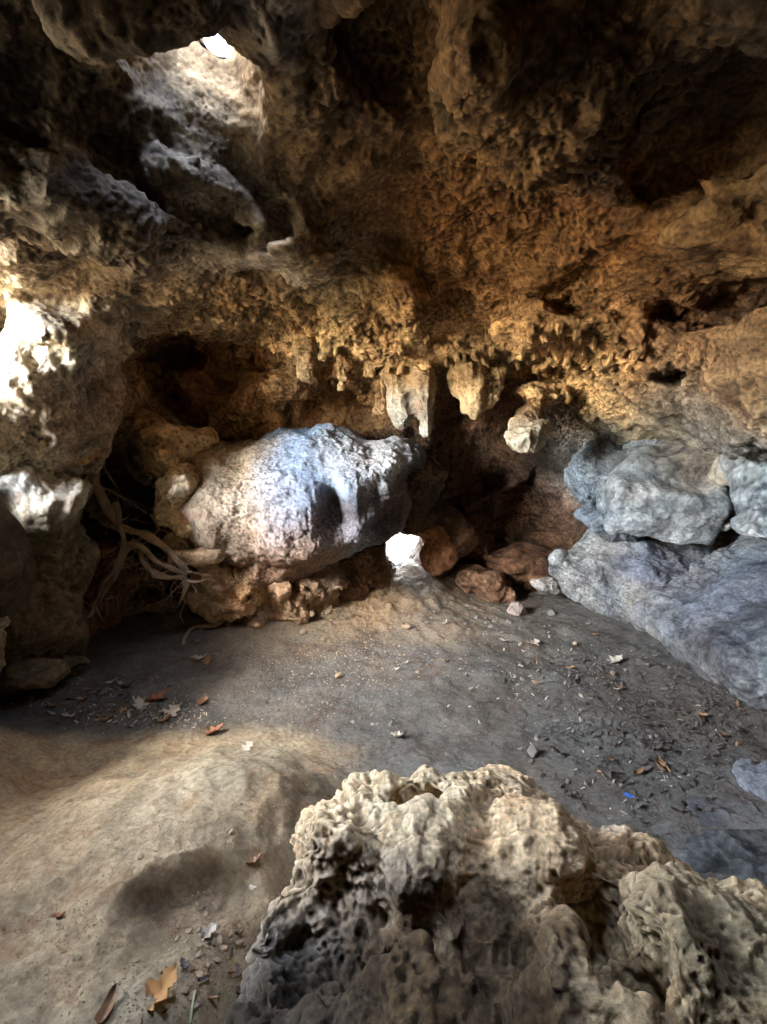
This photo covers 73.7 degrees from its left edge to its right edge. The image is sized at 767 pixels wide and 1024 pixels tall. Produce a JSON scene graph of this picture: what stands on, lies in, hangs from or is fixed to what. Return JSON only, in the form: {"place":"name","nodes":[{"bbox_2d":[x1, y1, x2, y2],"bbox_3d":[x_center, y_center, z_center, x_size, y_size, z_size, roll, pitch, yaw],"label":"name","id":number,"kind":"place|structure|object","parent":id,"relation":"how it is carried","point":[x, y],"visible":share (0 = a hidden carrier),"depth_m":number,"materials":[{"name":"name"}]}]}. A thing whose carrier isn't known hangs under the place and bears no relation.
{"place":"outdoors","nodes":[
{"label":"outdoors","id":0,"kind":"place"},
{"bbox_2d":[0,695,412,1023],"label":"gravel","id":1,"kind":"structure","parent":0,"point":[147,959],"depth_m":1.40,"materials":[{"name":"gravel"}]},
{"bbox_2d":[204,34,230,51],"label":"sky","id":2,"kind":"structure","parent":0,"point":[216,43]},
{"bbox_2d":[0,79,736,675],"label":"cave wall","id":3,"kind":"structure","parent":0,"point":[480,491],"depth_m":3.82,"materials":[{"name":"stone"}]},
{"bbox_2d":[65,447,100,467],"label":"rock","id":4,"kind":"object","parent":3,"relation":"attached to","point":[96,453],"visible":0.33,"depth_m":3.14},
{"bbox_2d":[85,462,126,524],"bbox_3d":[-1.946,-0.255,3.565,0.295,0.743,0.324,0,10,0],"label":"tree root","id":5,"kind":"object","parent":3,"relation":"hanging from","point":[104,504],"visible":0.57,"depth_m":3.50,"materials":[{"name":"brown plant"}]},
{"bbox_2d":[90,501,136,628],"bbox_3d":[-1.841,0.376,3.531,0.404,0.890,0.220,0,10,0],"label":"tree root","id":6,"kind":"object","parent":5,"relation":"hanging from","point":[115,505],"visible":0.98,"depth_m":3.46,"materials":[{"name":"brown plant"}]},
{"bbox_2d":[83,539,139,622],"bbox_3d":[-1.968,0.494,3.425,0.671,0.555,0.214,-8,13,-40],"label":"tree root","id":7,"kind":"object","parent":6,"relation":"attached to","point":[112,580],"visible":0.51,"depth_m":3.54,"materials":[{"name":"brown plant"}]},
{"bbox_2d":[107,537,142,576],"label":"tree root","id":8,"kind":"object","parent":6,"relation":"attached to","point":[138,539],"visible":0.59,"depth_m":3.52,"materials":[{"name":"brown plant"}]},
{"bbox_2d":[81,475,150,522],"bbox_3d":[-1.909,-0.091,3.607,0.474,0.354,0.184,-3,10,-17],"label":"tree root","id":9,"kind":"object","parent":5,"relation":"attached to","point":[120,496],"visible":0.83,"depth_m":3.62,"materials":[{"name":"brown plant"}]},
{"bbox_2d":[89,509,212,581],"bbox_3d":[-1.680,0.269,3.443,0.966,0.495,0.350,3,10,15],"label":"tree root","id":10,"kind":"object","parent":5,"relation":"attached to","point":[153,539],"visible":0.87,"depth_m":3.47,"materials":[{"name":"brown plant"}]},
{"bbox_2d":[122,504,178,545],"bbox_3d":[-1.633,0.099,3.593,0.361,0.333,0.175,-4,11,-20],"label":"tree root","id":11,"kind":"object","parent":10,"relation":"on","point":[151,516],"visible":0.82,"depth_m":3.60,"materials":[{"name":"brown plant"}]},
{"bbox_2d":[103,540,198,585],"bbox_3d":[-1.545,0.364,3.493,0.614,0.349,0.213,-2,10,-13],"label":"tree root","id":12,"kind":"object","parent":10,"relation":"attached to","point":[152,557],"visible":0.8,"depth_m":3.42,"materials":[{"name":"brown plant"}]},
{"bbox_2d":[135,542,197,606],"bbox_3d":[-1.468,0.423,3.468,0.381,0.433,0.315,-4,11,-22],"label":"tree root","id":13,"kind":"object","parent":12,"relation":"attached to","point":[155,573],"visible":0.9,"depth_m":3.42,"materials":[{"name":"brown plant"}]},
{"bbox_2d":[159,573,205,622],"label":"tree root","id":14,"kind":"object","parent":10,"relation":"attached to","point":[184,585],"visible":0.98,"depth_m":3.47,"materials":[{"name":"brown plant"}]},
{"bbox_2d":[179,423,425,586],"bbox_3d":[-0.620,-0.050,4.002,1.931,1.276,1.197,0,10,0],"label":"domed rock","id":15,"kind":"object","parent":3,"relation":"attached to","point":[280,505],"visible":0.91,"depth_m":3.63,"materials":[{"name":"stone"}]},
{"bbox_2d":[153,462,199,537],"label":"nodular rock","id":16,"kind":"object","parent":15,"relation":"on","point":[176,487],"visible":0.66,"depth_m":3.53,"materials":[{"name":"stone"}]},
{"bbox_2d":[132,408,218,477],"bbox_3d":[-1.542,-0.507,3.758,0.587,0.502,0.546,0,10,0],"label":"nodular rock","id":17,"kind":"object","parent":16,"relation":"on","point":[163,445],"visible":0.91,"depth_m":3.61,"materials":[{"name":"stone"}]},
{"bbox_2d":[0,0,766,459],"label":"cave ceiling","id":18,"kind":"structure","parent":0,"point":[354,144],"depth_m":2.34,"materials":[{"name":"stone"}]},
{"bbox_2d":[290,328,316,382],"bbox_3d":[-0.557,-1.099,3.599,0.191,0.371,0.219,0,10,0],"label":"stalactite","id":19,"kind":"object","parent":18,"relation":"hanging from","point":[303,348],"visible":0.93,"depth_m":3.53},
{"bbox_2d":[333,350,352,390],"bbox_3d":[-0.290,-1.031,3.674,0.132,0.315,0.141,8,13,40],"label":"stalactite","id":20,"kind":"object","parent":18,"relation":"hanging from","point":[343,362],"visible":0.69,"depth_m":3.65},
{"bbox_2d":[372,370,386,414],"bbox_3d":[-0.021,-0.915,3.854,0.138,0.370,0.153,0,10,0],"label":"stalactite","id":21,"kind":"object","parent":18,"relation":"hanging from","point":[379,388],"visible":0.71,"depth_m":3.83},
{"bbox_2d":[379,365,436,436],"bbox_3d":[0.180,-0.864,3.786,0.424,0.613,0.276,0,10,0],"label":"stalactite","id":22,"kind":"object","parent":18,"relation":"hanging from","point":[410,394],"visible":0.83,"depth_m":3.70},
{"bbox_2d":[445,358,506,419],"bbox_3d":[0.693,-0.948,3.799,0.446,0.518,0.340,-5,11,-28],"label":"stalactite","id":23,"kind":"object","parent":18,"relation":"hanging from","point":[475,388],"visible":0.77,"depth_m":3.69},
{"bbox_2d":[504,404,550,453],"bbox_3d":[1.097,-0.651,3.824,0.314,0.424,0.490,6,12,31],"label":"stalactite","id":24,"kind":"object","parent":18,"relation":"hanging from","point":[528,430],"visible":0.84,"depth_m":3.70},
{"bbox_2d":[0,533,766,1023],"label":"cave floor","id":25,"kind":"structure","parent":0,"point":[216,867],"depth_m":2.41,"materials":[{"name":"soil"}]},
{"bbox_2d":[0,655,89,689],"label":"rock","id":26,"kind":"object","parent":25,"relation":"on","point":[28,672],"visible":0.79,"depth_m":2.84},
{"bbox_2d":[0,464,99,697],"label":"rock pillar","id":27,"kind":"object","parent":25,"relation":"on","point":[49,620],"visible":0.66,"depth_m":2.89,"materials":[{"name":"stone"}]},
{"bbox_2d":[0,503,36,617],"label":"boulder","id":28,"kind":"object","parent":27,"relation":"on","point":[18,569],"visible":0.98,"depth_m":2.54,"materials":[{"name":"stone"}]},
{"bbox_2d":[52,911,65,916],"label":"dead leaf","id":29,"kind":"object","parent":25,"relation":"on","point":[58,914],"visible":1,"depth_m":1.39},
{"bbox_2d":[94,984,115,1023],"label":"dead leaf","id":30,"kind":"object","parent":25,"relation":"on","point":[103,1012],"visible":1,"depth_m":1.16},
{"bbox_2d":[103,677,117,683],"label":"dead leaf","id":31,"kind":"object","parent":25,"relation":"on","point":[111,681],"visible":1,"depth_m":3.08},
{"bbox_2d":[82,540,140,636],"bbox_3d":[-2.116,0.578,3.852,0.552,0.695,0.621,0,10,0],"label":"rock","id":32,"kind":"object","parent":25,"relation":"on","point":[127,579],"visible":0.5,"depth_m":3.74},
{"bbox_2d":[116,680,132,686],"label":"dead leaf","id":33,"kind":"object","parent":25,"relation":"on","point":[121,683],"visible":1,"depth_m":3.02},
{"bbox_2d":[130,958,138,962],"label":"pebble","id":34,"kind":"object","parent":25,"relation":"on","point":[136,960],"visible":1,"depth_m":1.29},
{"bbox_2d":[132,696,147,711],"bbox_3d":[-1.318,1.046,2.770,0.088,0.033,0.121,9,15,-40],"label":"dead leaf","id":35,"kind":"object","parent":25,"relation":"on","point":[138,701],"visible":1,"depth_m":2.79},
{"bbox_2d":[137,853,143,859],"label":"pebble","id":36,"kind":"object","parent":25,"relation":"on","point":[140,856],"visible":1,"depth_m":1.53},
{"bbox_2d":[122,553,179,616],"bbox_3d":[-1.858,0.562,3.998,0.559,0.485,0.442,4,11,22],"label":"rock","id":37,"kind":"object","parent":25,"relation":"on","point":[142,596],"visible":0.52,"depth_m":3.92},
{"bbox_2d":[144,687,167,701],"bbox_3d":[-1.262,1.020,2.845,0.132,0.060,0.073,-10,16,-33],"label":"dead leaf","id":38,"kind":"object","parent":25,"relation":"on","point":[153,697],"visible":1,"depth_m":2.86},
{"bbox_2d":[146,962,176,1011],"bbox_3d":[-0.527,1.119,1.195,0.084,0.031,0.116,1,19,34],"label":"dead leaf","id":39,"kind":"object","parent":25,"relation":"on","point":[157,989],"visible":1,"depth_m":1.21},
{"bbox_2d":[158,963,166,971],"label":"pebble","id":40,"kind":"object","parent":25,"relation":"on","point":[163,966],"visible":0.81,"depth_m":1.27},
{"bbox_2d":[154,714,171,722],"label":"dead leaf","id":41,"kind":"object","parent":25,"relation":"on","point":[162,720],"visible":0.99,"depth_m":2.65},
{"bbox_2d":[163,704,180,717],"bbox_3d":[-1.123,1.056,2.707,0.107,0.023,0.121,14,20,18],"label":"dead leaf","id":42,"kind":"object","parent":25,"relation":"on","point":[174,709],"visible":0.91,"depth_m":2.72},
{"bbox_2d":[174,935,180,941],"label":"pebble","id":43,"kind":"object","parent":25,"relation":"on","point":[177,938],"visible":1,"depth_m":1.38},
{"bbox_2d":[179,956,188,969],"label":"dead leaf","id":44,"kind":"object","parent":25,"relation":"on","point":[183,964],"visible":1,"depth_m":1.29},
{"bbox_2d":[181,987,188,993],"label":"pebble","id":45,"kind":"object","parent":25,"relation":"on","point":[184,990],"visible":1,"depth_m":1.24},
{"bbox_2d":[185,928,192,933],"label":"pebble","id":46,"kind":"object","parent":25,"relation":"on","point":[188,930],"visible":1,"depth_m":1.41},
{"bbox_2d":[189,989,195,1023],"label":"plant stalk","id":47,"kind":"object","parent":25,"relation":"on","point":[191,1011],"visible":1,"depth_m":1.22,"materials":[{"name":"green"}]},
{"bbox_2d":[189,990,196,999],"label":"pebble","id":48,"kind":"object","parent":25,"relation":"on","point":[191,995],"visible":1,"depth_m":1.24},
{"bbox_2d":[188,654,206,659],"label":"dead leaf","id":49,"kind":"object","parent":25,"relation":"on","point":[195,657],"visible":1,"depth_m":3.37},
{"bbox_2d":[195,970,203,978],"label":"pebble","id":50,"kind":"object","parent":25,"relation":"on","point":[199,974],"visible":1,"depth_m":1.28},
{"bbox_2d":[195,951,203,958],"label":"pebble","id":51,"kind":"object","parent":25,"relation":"on","point":[199,954],"visible":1,"depth_m":1.32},
{"bbox_2d":[196,695,207,704],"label":"dead leaf","id":52,"kind":"object","parent":25,"relation":"on","point":[201,701],"visible":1,"depth_m":2.85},
{"bbox_2d":[182,620,225,644],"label":"tree root","id":53,"kind":"object","parent":25,"relation":"on","point":[204,626],"visible":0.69,"depth_m":3.76,"materials":[{"name":"brown plant"}]},
{"bbox_2d":[197,974,210,981],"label":"dead leaf","id":54,"kind":"object","parent":25,"relation":"on","point":[204,978],"visible":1,"depth_m":1.27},
{"bbox_2d":[201,655,212,664],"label":"dead leaf","id":55,"kind":"object","parent":25,"relation":"on","point":[207,660],"visible":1,"depth_m":3.35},
{"bbox_2d":[198,921,216,940],"bbox_3d":[-0.482,1.147,1.396,0.046,0.021,0.048,0,10,1],"label":"dead leaf","id":56,"kind":"object","parent":25,"relation":"on","point":[210,929],"visible":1,"depth_m":1.40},
{"bbox_2d":[204,960,211,967],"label":"pebble","id":57,"kind":"object","parent":25,"relation":"on","point":[207,963],"visible":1,"depth_m":1.31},
{"bbox_2d":[207,889,211,896],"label":"pebble","id":58,"kind":"object","parent":25,"relation":"on","point":[209,893],"visible":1,"depth_m":1.54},
{"bbox_2d":[207,994,218,999],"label":"dead leaf","id":59,"kind":"object","parent":25,"relation":"on","point":[212,997],"visible":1,"depth_m":1.26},
{"bbox_2d":[204,723,222,734],"bbox_3d":[-0.860,1.098,2.576,0.110,0.030,0.080,-18,5,-25],"label":"dead leaf","id":60,"kind":"object","parent":25,"relation":"on","point":[212,729],"visible":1,"depth_m":2.59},
{"bbox_2d":[212,899,220,908],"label":"pebble","id":61,"kind":"object","parent":25,"relation":"on","point":[216,903],"visible":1,"depth_m":1.51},
{"bbox_2d":[213,957,220,962],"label":"pebble","id":62,"kind":"object","parent":25,"relation":"on","point":[216,959],"visible":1,"depth_m":1.33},
{"bbox_2d":[217,934,223,944],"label":"pebble","id":63,"kind":"object","parent":25,"relation":"on","point":[220,939],"visible":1,"depth_m":1.39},
{"bbox_2d":[182,563,263,622],"bbox_3d":[-1.196,0.550,3.814,0.617,0.520,0.447,0,10,0],"label":"rock","id":64,"kind":"object","parent":25,"relation":"on","point":[223,593],"visible":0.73,"depth_m":3.67,"materials":[{"name":"stone"}]},
{"bbox_2d":[167,547,224,567],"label":"flat rock","id":65,"kind":"object","parent":64,"relation":"on","point":[201,556],"visible":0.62,"depth_m":3.51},
{"bbox_2d":[161,531,189,554],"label":"rock","id":66,"kind":"object","parent":65,"relation":"on","point":[173,541],"visible":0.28,"depth_m":3.64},
{"bbox_2d":[221,945,227,950],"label":"pebble","id":67,"kind":"object","parent":25,"relation":"on","point":[224,947],"visible":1,"depth_m":1.37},
{"bbox_2d":[236,983,240,994],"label":"dead leaf","id":68,"kind":"object","parent":25,"relation":"on","point":[238,990],"visible":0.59,"depth_m":1.32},
{"bbox_2d":[235,963,242,976],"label":"dead leaf","id":69,"kind":"object","parent":25,"relation":"on","point":[238,969],"visible":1,"depth_m":1.35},
{"bbox_2d":[235,938,243,945],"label":"pebble","id":70,"kind":"object","parent":25,"relation":"on","point":[239,942],"visible":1,"depth_m":1.41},
{"bbox_2d":[241,741,252,751],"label":"dead leaf","id":71,"kind":"object","parent":25,"relation":"on","point":[247,746],"visible":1,"depth_m":2.30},
{"bbox_2d":[249,884,256,890],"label":"stone","id":72,"kind":"object","parent":25,"relation":"on","point":[251,887],"visible":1,"depth_m":1.55,"materials":[{"name":"grey stone"}]},
{"bbox_2d":[246,853,260,864],"bbox_3d":[-0.411,1.083,1.598,0.051,0.027,0.036,2,10,11],"label":"dead leaf","id":73,"kind":"object","parent":25,"relation":"on","point":[253,859],"visible":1,"depth_m":1.60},
{"bbox_2d":[233,568,309,628],"bbox_3d":[-0.859,0.623,3.962,0.611,0.499,0.496,0,10,0],"label":"rock","id":74,"kind":"object","parent":25,"relation":"on","point":[278,603],"visible":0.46,"depth_m":3.83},
{"bbox_2d":[300,629,307,634],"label":"pebble","id":75,"kind":"object","parent":25,"relation":"on","point":[303,631],"visible":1,"depth_m":3.74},
{"bbox_2d":[290,561,349,613],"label":"rock","id":76,"kind":"object","parent":25,"relation":"on","point":[317,592],"visible":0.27,"depth_m":3.96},
{"bbox_2d":[325,609,331,614],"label":"pebble","id":77,"kind":"object","parent":25,"relation":"on","point":[328,612],"visible":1,"depth_m":3.88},
{"bbox_2d":[335,672,341,678],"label":"stone","id":78,"kind":"object","parent":25,"relation":"on","point":[338,675],"visible":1,"depth_m":3.14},
{"bbox_2d":[0,607,766,844],"bbox_3d":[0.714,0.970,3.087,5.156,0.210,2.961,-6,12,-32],"label":"leaf litter","id":79,"kind":"object","parent":25,"relation":"on","point":[641,761],"visible":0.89,"depth_m":2.75,"materials":[{"name":"plant"}]},
{"bbox_2d":[2,607,766,853],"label":"gravel","id":80,"kind":"structure","parent":25,"relation":"on","point":[102,665],"depth_m":2.75,"materials":[{"name":"gravel"}]},
{"bbox_2d":[391,730,406,736],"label":"dead leaf","id":81,"kind":"object","parent":25,"relation":"on","point":[397,734],"visible":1,"depth_m":2.57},
{"bbox_2d":[401,624,411,629],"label":"stone","id":82,"kind":"object","parent":25,"relation":"on","point":[406,626],"visible":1,"depth_m":3.83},
{"bbox_2d":[418,525,457,575],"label":"rock","id":83,"kind":"object","parent":25,"relation":"on","point":[438,554],"visible":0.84,"depth_m":4.37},
{"bbox_2d":[454,564,515,603],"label":"rock","id":84,"kind":"object","parent":25,"relation":"on","point":[488,584],"visible":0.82,"depth_m":4.44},
{"bbox_2d":[223,764,766,1023],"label":"boulder","id":85,"kind":"object","parent":25,"relation":"on","point":[486,894],"visible":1,"depth_m":1.16,"materials":[{"name":"stone"}]},
{"bbox_2d":[507,601,526,615],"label":"rock","id":86,"kind":"object","parent":25,"relation":"on","point":[516,608],"visible":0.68,"depth_m":4.16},
{"bbox_2d":[527,744,537,757],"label":"stone","id":87,"kind":"object","parent":25,"relation":"on","point":[532,751],"visible":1,"depth_m":2.43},
{"bbox_2d":[530,639,539,643],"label":"dead leaf","id":88,"kind":"object","parent":25,"relation":"on","point":[535,641],"visible":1,"depth_m":3.67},
{"bbox_2d":[530,577,562,594],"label":"rock","id":89,"kind":"object","parent":25,"relation":"on","point":[550,585],"visible":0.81,"depth_m":4.36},
{"bbox_2d":[548,610,555,615],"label":"stone","id":90,"kind":"object","parent":25,"relation":"on","point":[551,612],"visible":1,"depth_m":4.16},
{"bbox_2d":[553,746,566,754],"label":"dead leaf","id":91,"kind":"object","parent":25,"relation":"on","point":[561,752],"visible":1,"depth_m":2.44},
{"bbox_2d":[602,770,611,779],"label":"dead leaf","id":92,"kind":"object","parent":25,"relation":"on","point":[607,775],"visible":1,"depth_m":2.29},
{"bbox_2d":[607,655,621,662],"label":"dead leaf","id":93,"kind":"object","parent":25,"relation":"on","point":[616,658],"visible":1,"depth_m":3.40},
{"bbox_2d":[622,776,631,783],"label":"dead leaf","id":94,"kind":"object","parent":25,"relation":"on","point":[626,780],"visible":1,"depth_m":2.26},
{"bbox_2d":[624,792,634,797],"bbox_3d":[1.028,1.188,2.144,0.045,0.012,0.018,18,23,25],"label":"plastic scrap","id":95,"kind":"object","parent":25,"relation":"on","point":[627,794],"visible":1,"depth_m":2.15,"materials":[{"name":"blue"}]},
{"bbox_2d":[548,529,713,624],"bbox_3d":[2.222,0.477,4.283,1.181,1.208,1.323,-9,13,-40],"label":"rock slab","id":96,"kind":"object","parent":25,"relation":"on","point":[591,570],"visible":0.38,"depth_m":4.16,"materials":[{"name":"stone"}]},
{"bbox_2d":[564,438,660,541],"bbox_3d":[1.948,-0.244,4.336,0.759,0.969,0.671,0,10,0],"label":"rock","id":97,"kind":"object","parent":96,"relation":"on","point":[592,464],"visible":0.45,"depth_m":4.19,"materials":[{"name":"stone"}]},
{"bbox_2d":[595,439,733,544],"bbox_3d":[2.225,-0.241,4.025,1.008,0.915,0.804,2,10,13],"label":"boulder","id":98,"kind":"object","parent":96,"relation":"on","point":[667,490],"visible":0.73,"depth_m":3.78,"materials":[{"name":"stone"}]},
{"bbox_2d":[708,453,728,486],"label":"boulder","id":99,"kind":"object","parent":98,"relation":"on","point":[715,474],"visible":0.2,"depth_m":3.68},
{"bbox_2d":[721,518,731,530],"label":"rock","id":100,"kind":"object","parent":98,"relation":"attached to","point":[726,526],"visible":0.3,"depth_m":3.72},
{"bbox_2d":[634,767,643,773],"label":"dead leaf","id":101,"kind":"object","parent":25,"relation":"on","point":[639,771],"visible":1,"depth_m":2.32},
{"bbox_2d":[643,765,651,770],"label":"dead leaf","id":102,"kind":"object","parent":25,"relation":"on","point":[647,768],"visible":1,"depth_m":2.33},
{"bbox_2d":[647,743,662,749],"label":"dead leaf","id":103,"kind":"object","parent":25,"relation":"on","point":[652,747],"visible":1,"depth_m":2.46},
{"bbox_2d":[656,754,665,765],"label":"dead leaf","id":104,"kind":"object","parent":25,"relation":"on","point":[660,760],"visible":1,"depth_m":2.38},
{"bbox_2d":[671,807,684,811],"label":"dead leaf","id":105,"kind":"object","parent":25,"relation":"on","point":[677,809],"visible":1,"depth_m":2.05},
{"bbox_2d":[674,766,688,774],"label":"dead leaf","id":106,"kind":"object","parent":25,"relation":"on","point":[678,770],"visible":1,"depth_m":2.30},
{"bbox_2d":[630,533,766,709],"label":"rock slab","id":107,"kind":"object","parent":25,"relation":"on","point":[705,617],"visible":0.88,"depth_m":3.33,"materials":[{"name":"stone"}]},
{"bbox_2d":[718,453,766,541],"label":"boulder","id":108,"kind":"object","parent":107,"relation":"on","point":[746,477],"visible":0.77,"depth_m":3.34,"materials":[{"name":"stone"}]},
{"bbox_2d":[694,711,708,715],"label":"dead leaf","id":109,"kind":"object","parent":25,"relation":"on","point":[701,714],"visible":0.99,"depth_m":2.75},
{"bbox_2d":[696,713,707,721],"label":"dead leaf","id":110,"kind":"object","parent":25,"relation":"on","point":[702,719],"visible":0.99,"depth_m":2.69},
{"bbox_2d":[687,797,734,826],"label":"flat rock","id":111,"kind":"object","parent":25,"relation":"on","point":[715,817],"visible":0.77,"depth_m":2.03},
{"bbox_2d":[698,806,712,812],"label":"dead leaf","id":112,"kind":"object","parent":111,"relation":"on","point":[705,808],"visible":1,"depth_m":2.05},
{"bbox_2d":[704,754,718,764],"bbox_3d":[1.515,1.144,2.361,0.061,0.028,0.034,5,11,26],"label":"dead leaf","id":113,"kind":"object","parent":25,"relation":"on","point":[714,762],"visible":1,"depth_m":2.35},
{"bbox_2d":[678,828,766,885],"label":"flat rock","id":114,"kind":"object","parent":25,"relation":"on","point":[739,854],"visible":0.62,"depth_m":1.81,"materials":[{"name":"stone"}]},
{"bbox_2d":[727,725,743,730],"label":"dead leaf","id":115,"kind":"object","parent":25,"relation":"on","point":[734,727],"visible":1,"depth_m":2.63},
{"bbox_2d":[732,758,766,800],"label":"flat rock","id":116,"kind":"object","parent":25,"relation":"on","point":[750,775],"visible":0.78,"depth_m":2.20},
{"bbox_2d":[150,570,668,759],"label":"gravel","id":117,"kind":"structure","parent":0,"point":[353,649],"depth_m":3.58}
]}

